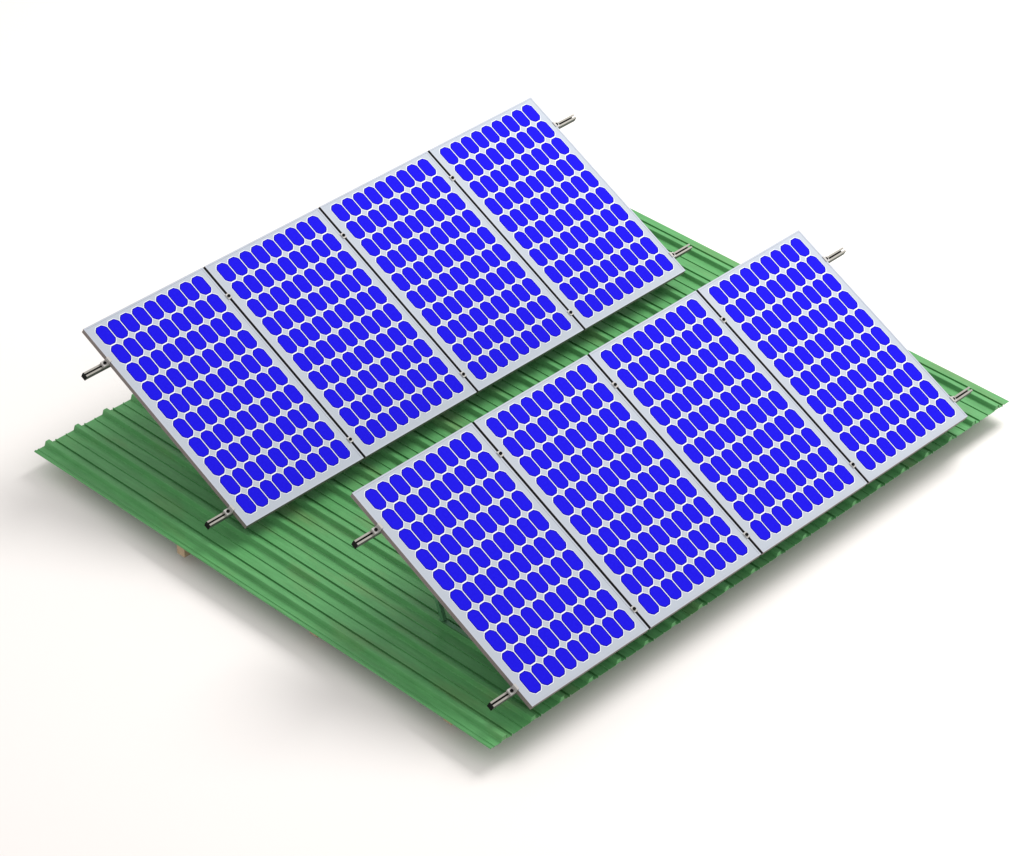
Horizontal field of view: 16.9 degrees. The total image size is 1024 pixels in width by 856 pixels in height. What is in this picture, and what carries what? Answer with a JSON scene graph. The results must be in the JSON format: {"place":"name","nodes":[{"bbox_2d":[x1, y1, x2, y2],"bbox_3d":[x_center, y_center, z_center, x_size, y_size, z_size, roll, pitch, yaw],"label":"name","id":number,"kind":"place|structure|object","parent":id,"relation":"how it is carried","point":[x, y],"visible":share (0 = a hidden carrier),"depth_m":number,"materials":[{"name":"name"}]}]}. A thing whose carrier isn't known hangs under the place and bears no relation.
{"place":"outdoors","nodes":[
{"label":"outdoors","id":0,"kind":"place"},
{"bbox_2d":[0,0,1023,855],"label":"ground","id":1,"kind":"structure","parent":0,"point":[850,682],"depth_m":21.75,"materials":[{"name":"white"}]},
{"bbox_2d":[34,208,1008,748],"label":"metal roof","id":2,"kind":"structure","parent":1,"relation":"on","point":[306,564],"depth_m":21.07,"materials":[{"name":"green paint"}]},
{"bbox_2d":[81,114,691,528],"bbox_3d":[-0.732,-0.801,22.329,1.464,0.857,4.393,30,45,34],"label":"mounting rack","id":3,"kind":"object","parent":2,"relation":"on","point":[103,366],"visible":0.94,"depth_m":22.15,"materials":[{"name":"metal"}]},
{"bbox_2d":[82,267,363,528],"bbox_3d":[-1.798,-0.204,21.419,0.984,0.036,1.644,-31,73,-36],"label":"solar panel","id":4,"kind":"object","parent":3,"relation":"attached to","point":[234,409],"visible":1,"depth_m":21.39,"materials":[{"name":"blue"}]},
{"bbox_2d":[204,208,475,458],"bbox_3d":[-1.098,-0.621,22.004,0.984,0.036,1.644,-31,73,-36],"label":"solar panel","id":5,"kind":"object","parent":3,"relation":"attached to","point":[349,340],"visible":1,"depth_m":21.98,"materials":[{"name":"blue"}]},
{"bbox_2d":[320,151,583,393],"bbox_3d":[-0.398,-1.038,22.588,0.984,0.036,1.644,-31,73,-36],"label":"solar panel","id":6,"kind":"object","parent":3,"relation":"attached to","point":[484,306],"visible":1,"depth_m":22.57,"materials":[{"name":"blue"}]},
{"bbox_2d":[429,97,685,330],"bbox_3d":[0.302,-1.456,23.173,0.984,0.036,1.644,-31,73,-36],"label":"solar panel","id":7,"kind":"object","parent":3,"relation":"attached to","point":[569,224],"visible":1,"depth_m":23.15,"materials":[{"name":"blue"}]},
{"bbox_2d":[351,247,972,710],"bbox_3d":[0.997,0.189,20.973,1.464,0.857,4.393,30,45,34],"label":"mounting rack","id":8,"kind":"object","parent":2,"relation":"on","point":[379,527],"visible":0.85,"depth_m":20.50,"materials":[{"name":"metal"}]},
{"bbox_2d":[350,422,648,708],"bbox_3d":[-0.069,0.786,20.064,0.984,0.036,1.644,-31,73,-36],"label":"solar panel","id":9,"kind":"object","parent":8,"relation":"attached to","point":[526,594],"visible":1,"depth_m":20.04,"materials":[{"name":"blue"}]},
{"bbox_2d":[474,355,760,629],"bbox_3d":[0.631,0.369,20.648,0.984,0.036,1.644,-31,73,-36],"label":"solar panel","id":10,"kind":"object","parent":8,"relation":"attached to","point":[630,503],"visible":1,"depth_m":20.63,"materials":[{"name":"blue"}]},
{"bbox_2d":[589,291,866,554],"bbox_3d":[1.331,-0.049,21.233,0.984,0.036,1.644,-31,73,-36],"label":"solar panel","id":11,"kind":"object","parent":8,"relation":"attached to","point":[743,436],"visible":1,"depth_m":21.21,"materials":[{"name":"blue"}]},
{"bbox_2d":[697,230,967,484],"bbox_3d":[2.031,-0.466,21.817,0.984,0.036,1.644,-31,73,-36],"label":"solar panel","id":12,"kind":"object","parent":8,"relation":"attached to","point":[844,366],"visible":1,"depth_m":21.80,"materials":[{"name":"blue"}]}
]}

